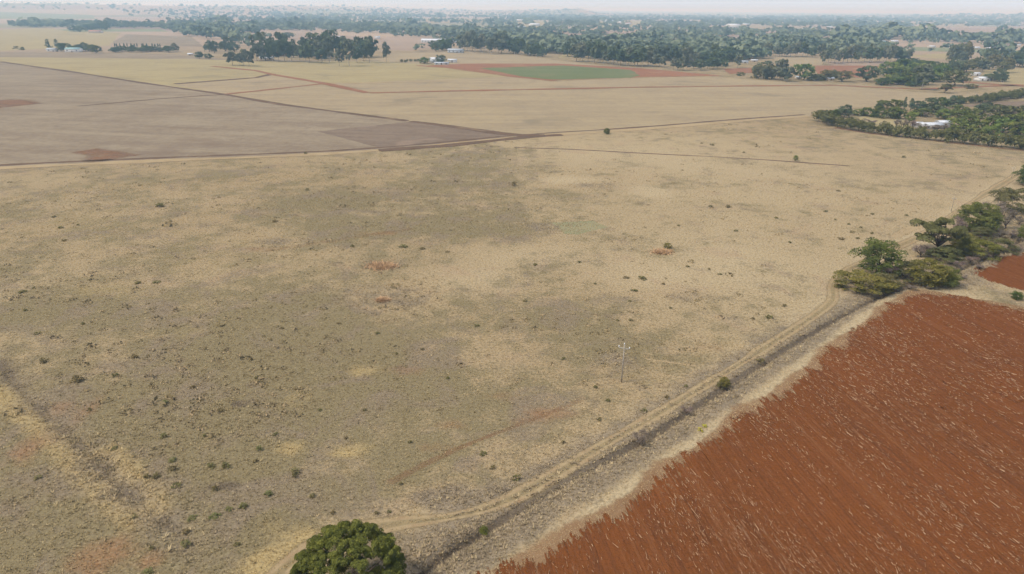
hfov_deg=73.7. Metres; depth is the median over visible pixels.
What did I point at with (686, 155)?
field edge
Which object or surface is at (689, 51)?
belt tree
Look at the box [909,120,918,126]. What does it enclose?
bare tree
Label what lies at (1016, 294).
round bush
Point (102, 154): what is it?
bare earth
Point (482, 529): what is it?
round bush
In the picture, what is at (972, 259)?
twiggy shrub
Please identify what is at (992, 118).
leafy tree
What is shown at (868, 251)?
thorn tree
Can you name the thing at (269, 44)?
belt tree
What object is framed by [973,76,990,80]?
farmhouse
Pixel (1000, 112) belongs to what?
brown tree
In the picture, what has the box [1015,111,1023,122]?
bright tree
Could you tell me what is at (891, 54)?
gum tree
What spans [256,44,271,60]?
belt tree
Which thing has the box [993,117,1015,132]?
bright tree
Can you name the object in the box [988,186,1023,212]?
thorn tree
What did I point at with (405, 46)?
field
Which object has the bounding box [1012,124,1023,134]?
farm bush
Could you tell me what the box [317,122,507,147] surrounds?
ploughed patch
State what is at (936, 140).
field edge
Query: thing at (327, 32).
belt tree
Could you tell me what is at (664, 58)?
gum tree
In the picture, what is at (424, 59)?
round tree
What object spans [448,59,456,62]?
farm shed
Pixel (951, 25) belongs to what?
field
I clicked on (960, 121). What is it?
bright tree
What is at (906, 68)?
leafy tree
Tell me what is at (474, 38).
gum tree
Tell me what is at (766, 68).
farm tree
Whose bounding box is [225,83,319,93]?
red track
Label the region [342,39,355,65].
gum tree
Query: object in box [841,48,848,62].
gum tree
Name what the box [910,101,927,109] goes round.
dark tree
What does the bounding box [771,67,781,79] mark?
farm tree
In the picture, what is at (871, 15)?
field
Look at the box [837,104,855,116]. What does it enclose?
dark tree
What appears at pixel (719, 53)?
belt tree
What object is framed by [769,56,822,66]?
field
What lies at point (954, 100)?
dark tree
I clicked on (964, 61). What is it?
belt tree
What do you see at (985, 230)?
thorn bush
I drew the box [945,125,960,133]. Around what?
farm bush
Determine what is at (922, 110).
leafy tree
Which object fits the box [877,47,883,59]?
gum tree
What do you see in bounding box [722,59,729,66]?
gum tree
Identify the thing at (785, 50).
gum tree
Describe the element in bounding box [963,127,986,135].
leafy tree
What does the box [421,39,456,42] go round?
greenhouse
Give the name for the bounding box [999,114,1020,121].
leafy tree
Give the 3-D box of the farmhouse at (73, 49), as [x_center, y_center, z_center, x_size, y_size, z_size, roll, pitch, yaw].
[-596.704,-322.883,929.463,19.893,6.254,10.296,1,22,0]
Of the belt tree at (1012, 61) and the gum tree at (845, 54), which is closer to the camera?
the belt tree at (1012, 61)
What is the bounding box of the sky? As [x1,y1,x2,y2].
[0,0,1023,14]
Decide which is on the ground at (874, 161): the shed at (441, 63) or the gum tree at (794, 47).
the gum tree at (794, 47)
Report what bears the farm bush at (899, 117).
on the farm field at (881, 119)
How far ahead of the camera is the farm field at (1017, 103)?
486.39 m
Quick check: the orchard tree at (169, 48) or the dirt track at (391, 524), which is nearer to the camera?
the dirt track at (391, 524)
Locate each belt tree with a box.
[248,31,265,48]
[250,45,264,60]
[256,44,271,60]
[266,37,273,48]
[266,41,276,61]
[272,31,287,47]
[272,43,281,60]
[276,39,291,61]
[286,44,295,60]
[289,38,296,57]
[294,44,301,57]
[297,36,307,48]
[299,43,314,62]
[299,44,308,60]
[312,48,327,59]
[313,39,321,60]
[320,29,340,56]
[322,36,333,62]
[335,36,345,50]
[352,35,370,56]
[363,36,378,51]
[506,38,519,53]
[509,41,521,53]
[516,38,525,53]
[521,44,536,55]
[527,43,539,54]
[536,46,548,56]
[559,43,572,55]
[566,38,576,43]
[654,45,663,54]
[661,45,672,60]
[669,44,678,58]
[678,43,688,56]
[682,46,693,59]
[691,52,700,63]
[696,52,709,60]
[709,49,726,63]
[710,43,719,55]
[720,47,736,61]
[909,58,921,62]
[946,58,969,68]
[949,60,963,69]
[955,61,968,69]
[956,51,967,59]
[964,61,976,71]
[966,58,981,69]
[976,59,991,70]
[984,54,1005,67]
[996,60,1010,70]
[1001,57,1016,71]
[1002,50,1021,66]
[1011,53,1023,66]
[1018,52,1023,67]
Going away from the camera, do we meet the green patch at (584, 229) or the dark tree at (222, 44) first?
the green patch at (584, 229)
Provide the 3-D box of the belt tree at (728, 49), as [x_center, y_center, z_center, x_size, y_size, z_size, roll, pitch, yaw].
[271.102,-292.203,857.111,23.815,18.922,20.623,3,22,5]
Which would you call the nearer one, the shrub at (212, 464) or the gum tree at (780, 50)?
the shrub at (212, 464)
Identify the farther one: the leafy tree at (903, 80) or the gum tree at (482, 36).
the gum tree at (482, 36)
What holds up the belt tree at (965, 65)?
on the ground at (874, 161)
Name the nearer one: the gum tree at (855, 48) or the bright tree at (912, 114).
the bright tree at (912, 114)
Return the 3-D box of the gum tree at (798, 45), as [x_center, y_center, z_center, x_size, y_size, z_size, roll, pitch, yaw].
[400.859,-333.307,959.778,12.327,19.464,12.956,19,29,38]
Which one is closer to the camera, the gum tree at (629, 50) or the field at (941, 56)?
the gum tree at (629, 50)
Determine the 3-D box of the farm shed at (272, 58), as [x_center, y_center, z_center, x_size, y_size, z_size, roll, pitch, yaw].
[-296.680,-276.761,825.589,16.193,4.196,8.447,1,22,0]
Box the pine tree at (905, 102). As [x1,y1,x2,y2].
[901,97,907,108]
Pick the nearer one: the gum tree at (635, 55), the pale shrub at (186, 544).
the pale shrub at (186, 544)
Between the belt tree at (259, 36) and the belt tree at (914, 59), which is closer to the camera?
the belt tree at (914, 59)
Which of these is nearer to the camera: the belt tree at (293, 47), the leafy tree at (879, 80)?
the leafy tree at (879, 80)
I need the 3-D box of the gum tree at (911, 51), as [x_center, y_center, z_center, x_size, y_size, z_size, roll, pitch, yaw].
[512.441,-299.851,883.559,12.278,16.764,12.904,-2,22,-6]
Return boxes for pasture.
[0,57,506,90]
[0,57,1022,133]
[370,52,612,66]
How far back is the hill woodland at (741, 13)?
14447.12 m
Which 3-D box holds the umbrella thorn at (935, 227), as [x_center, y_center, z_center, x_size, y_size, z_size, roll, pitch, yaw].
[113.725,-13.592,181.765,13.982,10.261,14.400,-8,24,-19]
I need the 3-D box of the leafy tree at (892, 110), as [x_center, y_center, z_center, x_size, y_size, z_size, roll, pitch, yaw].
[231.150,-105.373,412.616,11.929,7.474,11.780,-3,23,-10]
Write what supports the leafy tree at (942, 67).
on the ground at (874, 161)
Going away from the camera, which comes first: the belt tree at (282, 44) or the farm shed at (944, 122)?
the farm shed at (944, 122)
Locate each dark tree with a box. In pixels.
[67,26,80,31]
[73,26,84,31]
[79,24,92,30]
[89,23,99,28]
[99,21,110,29]
[203,40,211,51]
[207,40,220,52]
[218,41,229,50]
[221,37,231,46]
[227,42,239,51]
[431,42,440,50]
[438,39,450,49]
[445,38,454,48]
[757,60,775,67]
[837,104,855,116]
[853,65,881,81]
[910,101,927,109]
[921,97,940,108]
[926,104,948,113]
[944,95,965,106]
[974,104,993,113]
[979,102,997,106]
[980,48,1002,58]
[981,73,999,79]
[993,69,1009,80]
[996,72,1008,81]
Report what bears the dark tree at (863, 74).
on the ground at (874, 161)
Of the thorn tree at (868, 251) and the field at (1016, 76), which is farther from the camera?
the field at (1016, 76)
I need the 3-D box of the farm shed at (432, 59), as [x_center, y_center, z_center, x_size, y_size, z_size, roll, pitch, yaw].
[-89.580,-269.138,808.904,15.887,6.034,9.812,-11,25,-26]
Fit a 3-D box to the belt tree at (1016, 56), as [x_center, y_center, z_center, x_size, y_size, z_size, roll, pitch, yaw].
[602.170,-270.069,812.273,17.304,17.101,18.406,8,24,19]
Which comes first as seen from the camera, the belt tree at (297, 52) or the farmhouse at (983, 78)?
the farmhouse at (983, 78)
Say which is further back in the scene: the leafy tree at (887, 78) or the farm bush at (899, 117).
the leafy tree at (887, 78)
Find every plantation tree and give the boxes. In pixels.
[696,60,706,67]
[705,59,712,68]
[710,58,721,69]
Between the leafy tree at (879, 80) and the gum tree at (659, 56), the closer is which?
the leafy tree at (879, 80)
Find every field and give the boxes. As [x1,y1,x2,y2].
[0,12,94,18]
[0,28,120,50]
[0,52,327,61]
[0,62,514,166]
[60,29,168,31]
[112,34,202,46]
[266,32,387,41]
[382,42,430,50]
[404,8,488,10]
[425,18,483,22]
[475,293,1023,573]
[482,65,639,78]
[518,21,544,29]
[553,31,625,36]
[559,54,571,57]
[599,21,639,26]
[678,13,759,15]
[724,68,752,73]
[730,25,760,30]
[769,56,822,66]
[815,66,878,77]
[818,14,954,16]
[826,61,884,65]
[844,114,910,128]
[910,53,971,58]
[913,47,1017,51]
[915,24,964,26]
[923,27,1023,35]
[963,101,1023,107]
[971,252,1023,290]
[983,68,1023,84]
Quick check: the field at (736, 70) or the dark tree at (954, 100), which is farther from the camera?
the field at (736, 70)
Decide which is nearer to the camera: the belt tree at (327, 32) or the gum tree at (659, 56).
the gum tree at (659, 56)
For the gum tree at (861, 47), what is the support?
on the ground at (874, 161)
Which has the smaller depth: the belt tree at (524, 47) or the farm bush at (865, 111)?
the farm bush at (865, 111)
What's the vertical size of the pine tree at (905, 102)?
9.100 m
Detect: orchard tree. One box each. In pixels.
[107,47,121,52]
[117,46,127,51]
[133,47,148,51]
[147,46,160,51]
[160,45,174,51]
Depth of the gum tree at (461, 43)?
1019.06 m
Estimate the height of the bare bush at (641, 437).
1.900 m
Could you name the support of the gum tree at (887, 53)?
on the ground at (874, 161)
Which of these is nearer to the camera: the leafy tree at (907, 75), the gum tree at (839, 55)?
the leafy tree at (907, 75)
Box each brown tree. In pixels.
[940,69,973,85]
[986,104,1015,115]
[1003,106,1023,117]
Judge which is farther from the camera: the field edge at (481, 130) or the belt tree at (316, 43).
the belt tree at (316, 43)
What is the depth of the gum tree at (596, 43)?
815.67 m
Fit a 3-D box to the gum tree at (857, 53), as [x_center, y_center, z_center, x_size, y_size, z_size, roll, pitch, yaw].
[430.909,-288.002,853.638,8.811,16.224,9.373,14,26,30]
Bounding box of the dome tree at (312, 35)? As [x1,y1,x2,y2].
[305,32,332,58]
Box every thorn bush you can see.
[831,269,900,294]
[871,272,905,289]
[893,260,921,282]
[902,257,952,287]
[922,246,963,262]
[934,265,963,287]
[942,242,974,255]
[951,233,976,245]
[952,237,1004,262]
[970,226,997,239]
[979,211,1004,229]
[989,238,1020,255]
[1016,225,1023,237]
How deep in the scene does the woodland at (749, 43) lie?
1850.31 m
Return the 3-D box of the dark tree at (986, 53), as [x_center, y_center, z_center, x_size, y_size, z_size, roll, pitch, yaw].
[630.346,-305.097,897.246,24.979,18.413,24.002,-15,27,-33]
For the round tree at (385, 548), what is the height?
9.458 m
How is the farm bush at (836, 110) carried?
on the ground at (874, 161)
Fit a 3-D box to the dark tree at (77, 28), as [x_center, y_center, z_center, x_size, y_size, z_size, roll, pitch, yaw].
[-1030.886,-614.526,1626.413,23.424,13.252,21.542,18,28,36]
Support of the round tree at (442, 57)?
on the pasture at (473, 58)
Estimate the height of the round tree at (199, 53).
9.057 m
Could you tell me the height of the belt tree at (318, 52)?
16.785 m
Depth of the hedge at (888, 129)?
347.63 m
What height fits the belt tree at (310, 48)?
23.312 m
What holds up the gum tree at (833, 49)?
on the ground at (874, 161)
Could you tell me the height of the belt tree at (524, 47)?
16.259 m
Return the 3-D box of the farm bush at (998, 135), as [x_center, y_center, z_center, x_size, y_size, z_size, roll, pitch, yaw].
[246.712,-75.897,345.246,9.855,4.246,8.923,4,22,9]
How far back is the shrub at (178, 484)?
91.69 m
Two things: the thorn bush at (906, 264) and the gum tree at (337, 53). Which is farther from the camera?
the gum tree at (337, 53)
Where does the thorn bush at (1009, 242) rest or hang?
on the ground at (874, 161)
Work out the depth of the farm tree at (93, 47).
912.44 m
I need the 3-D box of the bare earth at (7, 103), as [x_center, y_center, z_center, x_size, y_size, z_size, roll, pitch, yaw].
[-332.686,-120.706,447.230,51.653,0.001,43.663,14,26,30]
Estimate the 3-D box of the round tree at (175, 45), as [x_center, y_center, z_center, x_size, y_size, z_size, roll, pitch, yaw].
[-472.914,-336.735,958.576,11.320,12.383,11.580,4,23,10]
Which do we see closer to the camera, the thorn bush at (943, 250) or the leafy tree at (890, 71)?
the thorn bush at (943, 250)
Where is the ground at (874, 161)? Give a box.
[0,3,1023,573]
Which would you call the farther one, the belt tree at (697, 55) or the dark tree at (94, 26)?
the dark tree at (94, 26)
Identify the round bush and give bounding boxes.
[479,525,489,535]
[717,380,725,388]
[718,376,730,387]
[834,70,854,81]
[965,83,978,88]
[1010,291,1023,299]
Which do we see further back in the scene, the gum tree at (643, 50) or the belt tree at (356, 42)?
the belt tree at (356, 42)
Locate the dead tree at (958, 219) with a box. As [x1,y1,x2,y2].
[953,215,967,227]
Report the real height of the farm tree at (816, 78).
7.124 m
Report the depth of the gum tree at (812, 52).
943.81 m
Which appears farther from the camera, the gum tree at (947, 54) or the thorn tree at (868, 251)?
the gum tree at (947, 54)
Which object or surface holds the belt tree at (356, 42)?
on the ground at (874, 161)
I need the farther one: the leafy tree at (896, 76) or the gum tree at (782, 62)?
the gum tree at (782, 62)
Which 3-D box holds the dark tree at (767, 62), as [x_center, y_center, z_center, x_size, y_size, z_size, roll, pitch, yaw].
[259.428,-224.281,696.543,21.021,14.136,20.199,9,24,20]
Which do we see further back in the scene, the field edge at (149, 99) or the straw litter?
the field edge at (149, 99)
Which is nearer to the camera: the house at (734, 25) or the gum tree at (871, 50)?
the gum tree at (871, 50)
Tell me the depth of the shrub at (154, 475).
93.32 m
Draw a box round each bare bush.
[633,429,647,444]
[681,406,691,413]
[882,266,899,273]
[911,244,929,256]
[996,208,1017,228]
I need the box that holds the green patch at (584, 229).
[553,221,606,234]
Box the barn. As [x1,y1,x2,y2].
[447,48,463,52]
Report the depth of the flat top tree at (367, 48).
789.74 m
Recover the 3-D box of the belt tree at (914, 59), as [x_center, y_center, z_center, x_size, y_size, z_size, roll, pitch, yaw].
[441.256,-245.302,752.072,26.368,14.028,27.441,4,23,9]
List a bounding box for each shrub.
[39,357,48,363]
[68,374,84,382]
[141,567,153,573]
[151,471,160,478]
[170,481,180,487]
[180,539,190,547]
[187,515,197,521]
[206,462,214,468]
[208,512,221,519]
[222,462,230,467]
[238,502,247,508]
[263,490,272,496]
[291,467,299,473]
[512,474,520,480]
[904,284,916,288]
[954,261,966,267]
[966,256,981,261]
[983,252,998,257]
[995,230,1006,236]
[1007,230,1019,237]
[1014,216,1023,224]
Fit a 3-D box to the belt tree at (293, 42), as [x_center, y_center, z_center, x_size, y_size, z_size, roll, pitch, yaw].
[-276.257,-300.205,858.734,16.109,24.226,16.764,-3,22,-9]
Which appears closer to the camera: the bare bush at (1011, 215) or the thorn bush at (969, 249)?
the thorn bush at (969, 249)
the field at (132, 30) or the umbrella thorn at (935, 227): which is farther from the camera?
the field at (132, 30)
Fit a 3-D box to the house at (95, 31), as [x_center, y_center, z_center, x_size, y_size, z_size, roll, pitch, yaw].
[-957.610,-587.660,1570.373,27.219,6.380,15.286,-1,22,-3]
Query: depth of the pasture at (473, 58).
866.96 m
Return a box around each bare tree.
[898,119,909,126]
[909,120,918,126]
[930,124,942,129]
[982,199,1007,212]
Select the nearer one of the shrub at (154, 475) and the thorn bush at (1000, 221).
the shrub at (154, 475)
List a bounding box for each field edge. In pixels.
[0,114,803,165]
[3,62,408,120]
[82,94,220,105]
[378,134,562,150]
[409,121,544,135]
[514,147,847,165]
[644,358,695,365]
[836,127,1023,150]
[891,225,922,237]
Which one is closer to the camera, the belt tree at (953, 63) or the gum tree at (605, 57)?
the belt tree at (953, 63)
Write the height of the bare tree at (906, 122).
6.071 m
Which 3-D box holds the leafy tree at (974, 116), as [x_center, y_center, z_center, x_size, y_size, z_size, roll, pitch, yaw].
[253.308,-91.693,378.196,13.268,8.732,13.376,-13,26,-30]
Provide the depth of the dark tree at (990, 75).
642.47 m
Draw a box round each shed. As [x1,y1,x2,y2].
[46,48,57,51]
[259,56,273,59]
[429,57,443,62]
[434,62,448,64]
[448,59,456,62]
[934,120,950,126]
[970,72,981,75]
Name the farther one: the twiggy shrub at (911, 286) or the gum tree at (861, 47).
the gum tree at (861, 47)
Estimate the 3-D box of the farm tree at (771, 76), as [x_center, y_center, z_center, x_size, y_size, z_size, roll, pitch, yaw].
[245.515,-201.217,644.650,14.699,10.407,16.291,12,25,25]
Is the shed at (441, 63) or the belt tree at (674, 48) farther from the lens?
the belt tree at (674, 48)
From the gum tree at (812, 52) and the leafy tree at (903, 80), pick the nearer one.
the leafy tree at (903, 80)
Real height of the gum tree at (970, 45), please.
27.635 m
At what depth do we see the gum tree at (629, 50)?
779.54 m
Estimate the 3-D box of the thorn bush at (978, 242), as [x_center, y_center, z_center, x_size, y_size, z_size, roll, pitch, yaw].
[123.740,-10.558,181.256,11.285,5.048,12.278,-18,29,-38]
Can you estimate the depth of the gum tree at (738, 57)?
761.16 m
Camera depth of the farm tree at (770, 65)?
642.17 m
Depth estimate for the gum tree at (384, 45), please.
797.23 m
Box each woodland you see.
[2,1,1023,59]
[505,9,1007,14]
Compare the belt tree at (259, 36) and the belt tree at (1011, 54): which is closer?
the belt tree at (1011, 54)
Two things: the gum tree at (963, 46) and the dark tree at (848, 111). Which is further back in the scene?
the gum tree at (963, 46)
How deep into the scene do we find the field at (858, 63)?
848.68 m
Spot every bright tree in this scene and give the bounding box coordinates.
[794,63,815,79]
[905,111,918,121]
[934,108,953,118]
[946,117,968,129]
[983,125,1001,134]
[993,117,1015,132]
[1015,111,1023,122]
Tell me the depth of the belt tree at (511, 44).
963.34 m
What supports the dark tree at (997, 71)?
on the ground at (874, 161)
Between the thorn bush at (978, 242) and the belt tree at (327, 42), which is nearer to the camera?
the thorn bush at (978, 242)
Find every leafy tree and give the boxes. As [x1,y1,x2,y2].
[874,77,889,83]
[876,100,890,107]
[879,61,899,74]
[880,67,902,74]
[880,77,894,84]
[883,73,899,82]
[883,106,904,118]
[887,99,903,106]
[892,64,911,73]
[893,76,905,83]
[894,71,917,84]
[894,75,912,84]
[896,58,913,70]
[902,64,919,72]
[905,75,924,85]
[912,108,932,115]
[933,62,951,78]
[933,72,945,79]
[936,97,950,106]
[948,109,973,118]
[957,113,982,127]
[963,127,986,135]
[981,115,1004,126]
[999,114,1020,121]
[1001,121,1023,134]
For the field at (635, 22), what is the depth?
3155.11 m
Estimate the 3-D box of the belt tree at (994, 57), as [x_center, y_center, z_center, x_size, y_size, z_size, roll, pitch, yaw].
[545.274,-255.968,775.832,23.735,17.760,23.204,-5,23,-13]
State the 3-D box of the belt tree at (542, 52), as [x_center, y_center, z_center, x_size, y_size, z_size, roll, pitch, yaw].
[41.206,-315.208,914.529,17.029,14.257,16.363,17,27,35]
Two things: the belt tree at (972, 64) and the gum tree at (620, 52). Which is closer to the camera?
the belt tree at (972, 64)
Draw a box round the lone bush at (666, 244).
[663,243,671,248]
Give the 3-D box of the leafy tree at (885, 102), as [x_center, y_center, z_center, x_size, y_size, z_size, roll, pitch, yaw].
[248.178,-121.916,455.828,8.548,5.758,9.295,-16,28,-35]
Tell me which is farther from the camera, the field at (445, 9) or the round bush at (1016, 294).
the field at (445, 9)
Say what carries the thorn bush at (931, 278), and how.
on the ground at (874, 161)
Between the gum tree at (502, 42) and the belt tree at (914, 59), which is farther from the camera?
the gum tree at (502, 42)
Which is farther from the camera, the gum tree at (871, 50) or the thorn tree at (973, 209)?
the gum tree at (871, 50)
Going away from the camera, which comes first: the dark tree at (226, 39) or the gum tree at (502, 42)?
the gum tree at (502, 42)
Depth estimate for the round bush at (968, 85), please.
578.36 m
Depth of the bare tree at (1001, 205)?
207.99 m
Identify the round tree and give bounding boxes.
[170,43,179,50]
[194,51,203,58]
[289,519,406,573]
[419,57,428,63]
[435,54,446,61]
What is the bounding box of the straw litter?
[515,293,1023,573]
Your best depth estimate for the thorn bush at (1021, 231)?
194.21 m
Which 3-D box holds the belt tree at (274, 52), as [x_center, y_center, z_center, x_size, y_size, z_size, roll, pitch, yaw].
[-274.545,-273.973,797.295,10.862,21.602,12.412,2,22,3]
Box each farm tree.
[56,43,64,50]
[82,44,92,49]
[87,45,102,52]
[751,64,767,78]
[761,64,775,78]
[762,65,770,78]
[765,69,776,78]
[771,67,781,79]
[779,66,795,78]
[807,73,825,80]
[820,69,833,79]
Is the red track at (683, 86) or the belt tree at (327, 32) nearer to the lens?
the red track at (683, 86)
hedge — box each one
[811,110,1023,147]
[956,88,1023,103]
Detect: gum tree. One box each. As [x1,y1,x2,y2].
[223,51,236,64]
[233,53,242,65]
[241,50,253,62]
[333,48,343,65]
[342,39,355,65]
[382,42,390,61]
[456,35,464,45]
[458,37,469,50]
[461,31,471,46]
[469,34,478,48]
[478,33,485,51]
[484,38,495,51]
[491,39,506,53]
[493,31,502,48]
[502,30,508,47]
[568,44,582,60]
[578,44,589,61]
[585,43,591,56]
[590,41,600,62]
[590,44,598,58]
[598,42,607,61]
[602,52,611,63]
[607,46,617,63]
[614,42,623,57]
[615,49,624,65]
[625,49,639,65]
[626,47,632,58]
[638,47,646,63]
[642,47,655,60]
[646,51,654,62]
[652,55,658,63]
[656,54,662,66]
[659,56,667,67]
[670,57,678,69]
[679,56,688,67]
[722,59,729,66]
[733,55,742,67]
[762,42,771,50]
[775,47,783,54]
[775,58,788,77]
[781,48,794,56]
[787,44,797,56]
[794,43,799,56]
[799,42,809,56]
[810,49,817,55]
[813,42,820,51]
[817,44,826,53]
[819,50,828,63]
[828,45,836,62]
[829,50,838,62]
[837,49,843,62]
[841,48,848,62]
[844,46,853,61]
[848,44,859,61]
[853,50,860,62]
[858,44,864,60]
[863,47,877,62]
[869,43,876,55]
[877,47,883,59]
[882,48,892,58]
[888,44,898,58]
[892,46,902,61]
[899,51,908,58]
[905,49,914,58]
[912,63,934,89]
[945,45,962,59]
[949,45,961,59]
[950,43,967,53]
[960,48,970,59]
[964,40,974,57]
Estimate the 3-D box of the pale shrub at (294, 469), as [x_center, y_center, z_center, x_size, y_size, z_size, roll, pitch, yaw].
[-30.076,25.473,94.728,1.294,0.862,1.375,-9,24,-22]
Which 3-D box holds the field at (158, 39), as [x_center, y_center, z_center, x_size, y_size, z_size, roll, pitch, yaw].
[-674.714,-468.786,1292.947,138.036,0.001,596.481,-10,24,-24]
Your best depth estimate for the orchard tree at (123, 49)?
944.04 m
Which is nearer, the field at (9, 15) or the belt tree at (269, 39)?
the belt tree at (269, 39)
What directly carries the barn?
on the pasture at (473, 58)
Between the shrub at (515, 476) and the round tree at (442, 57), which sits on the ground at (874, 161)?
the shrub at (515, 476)
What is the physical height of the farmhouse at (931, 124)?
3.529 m
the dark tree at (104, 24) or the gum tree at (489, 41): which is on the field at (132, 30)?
the dark tree at (104, 24)
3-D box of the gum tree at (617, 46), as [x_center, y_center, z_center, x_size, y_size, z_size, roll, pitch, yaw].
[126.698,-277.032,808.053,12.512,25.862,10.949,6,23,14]
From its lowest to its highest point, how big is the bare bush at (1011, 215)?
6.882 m
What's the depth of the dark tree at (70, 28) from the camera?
1631.03 m
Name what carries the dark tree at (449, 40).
on the ground at (874, 161)
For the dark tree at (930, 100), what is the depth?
443.54 m
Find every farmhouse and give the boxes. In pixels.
[64,47,82,51]
[916,122,943,128]
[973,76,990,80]
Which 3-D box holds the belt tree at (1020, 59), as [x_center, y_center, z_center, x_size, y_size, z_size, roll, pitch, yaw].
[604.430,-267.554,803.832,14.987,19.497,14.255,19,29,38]
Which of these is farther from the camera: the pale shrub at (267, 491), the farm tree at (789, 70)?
the farm tree at (789, 70)
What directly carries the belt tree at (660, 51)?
on the ground at (874, 161)
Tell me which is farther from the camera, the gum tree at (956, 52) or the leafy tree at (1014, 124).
the gum tree at (956, 52)
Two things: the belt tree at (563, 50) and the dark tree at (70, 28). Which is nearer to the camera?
the belt tree at (563, 50)
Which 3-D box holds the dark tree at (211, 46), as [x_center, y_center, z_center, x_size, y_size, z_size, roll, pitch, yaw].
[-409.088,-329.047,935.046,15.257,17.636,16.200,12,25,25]
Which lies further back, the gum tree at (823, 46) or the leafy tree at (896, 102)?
the gum tree at (823, 46)
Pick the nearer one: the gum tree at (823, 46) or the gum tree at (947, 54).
the gum tree at (947, 54)
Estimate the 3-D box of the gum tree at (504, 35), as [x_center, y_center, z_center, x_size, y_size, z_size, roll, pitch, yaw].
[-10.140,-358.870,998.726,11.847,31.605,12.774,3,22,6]
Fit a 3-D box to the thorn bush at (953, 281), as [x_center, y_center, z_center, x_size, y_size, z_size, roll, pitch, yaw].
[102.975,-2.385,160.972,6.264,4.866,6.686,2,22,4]
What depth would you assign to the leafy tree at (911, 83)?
592.99 m
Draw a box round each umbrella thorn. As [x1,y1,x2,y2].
[909,216,970,252]
[939,84,955,92]
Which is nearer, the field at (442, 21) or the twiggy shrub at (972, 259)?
the twiggy shrub at (972, 259)
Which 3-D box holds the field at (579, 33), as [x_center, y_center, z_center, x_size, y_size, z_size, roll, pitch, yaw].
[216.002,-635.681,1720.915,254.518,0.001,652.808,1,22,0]
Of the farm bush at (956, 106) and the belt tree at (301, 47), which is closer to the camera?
the farm bush at (956, 106)
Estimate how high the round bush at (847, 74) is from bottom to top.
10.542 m
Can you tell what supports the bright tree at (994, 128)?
on the ground at (874, 161)
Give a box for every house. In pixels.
[88,30,102,32]
[726,24,740,27]
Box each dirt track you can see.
[0,116,810,168]
[265,172,1020,573]
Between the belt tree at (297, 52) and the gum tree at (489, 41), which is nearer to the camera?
the belt tree at (297, 52)
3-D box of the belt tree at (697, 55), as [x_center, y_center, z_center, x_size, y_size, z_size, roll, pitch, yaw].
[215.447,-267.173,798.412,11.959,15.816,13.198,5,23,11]
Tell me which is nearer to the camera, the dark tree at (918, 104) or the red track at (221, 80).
the dark tree at (918, 104)
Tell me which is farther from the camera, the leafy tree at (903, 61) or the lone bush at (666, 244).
the leafy tree at (903, 61)
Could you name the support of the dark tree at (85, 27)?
on the field at (29, 38)
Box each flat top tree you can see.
[351,49,361,59]
[355,40,367,60]
[362,41,373,62]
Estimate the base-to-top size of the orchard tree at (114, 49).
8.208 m
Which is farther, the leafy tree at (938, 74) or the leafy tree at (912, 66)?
the leafy tree at (912, 66)
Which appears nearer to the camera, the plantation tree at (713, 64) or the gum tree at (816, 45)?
the plantation tree at (713, 64)
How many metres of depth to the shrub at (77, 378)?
117.07 m
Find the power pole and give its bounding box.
[618,343,629,381]
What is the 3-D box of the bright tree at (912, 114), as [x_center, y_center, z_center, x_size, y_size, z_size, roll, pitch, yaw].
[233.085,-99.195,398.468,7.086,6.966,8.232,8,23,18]
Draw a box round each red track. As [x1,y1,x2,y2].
[173,74,268,83]
[210,66,368,92]
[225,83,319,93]
[370,84,1021,92]
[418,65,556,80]
[963,81,1023,86]
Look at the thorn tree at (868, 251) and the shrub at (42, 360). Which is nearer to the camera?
the shrub at (42, 360)
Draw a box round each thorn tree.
[848,237,908,274]
[951,201,1003,233]
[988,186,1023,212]
[1011,165,1023,183]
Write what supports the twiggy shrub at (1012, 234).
on the ground at (874, 161)
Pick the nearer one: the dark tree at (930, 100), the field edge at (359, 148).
the field edge at (359, 148)
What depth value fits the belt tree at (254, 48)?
800.67 m
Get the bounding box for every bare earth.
[0,100,39,107]
[76,149,132,160]
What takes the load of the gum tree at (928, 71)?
on the ground at (874, 161)
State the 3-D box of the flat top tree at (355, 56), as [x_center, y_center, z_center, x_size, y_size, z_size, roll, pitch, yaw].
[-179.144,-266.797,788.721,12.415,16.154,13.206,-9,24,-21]
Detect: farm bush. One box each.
[829,109,840,115]
[852,109,865,115]
[860,107,879,115]
[869,105,888,117]
[894,108,907,118]
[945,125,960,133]
[950,104,971,110]
[964,108,988,118]
[968,119,991,131]
[990,133,1005,138]
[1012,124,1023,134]
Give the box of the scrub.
[0,124,1023,505]

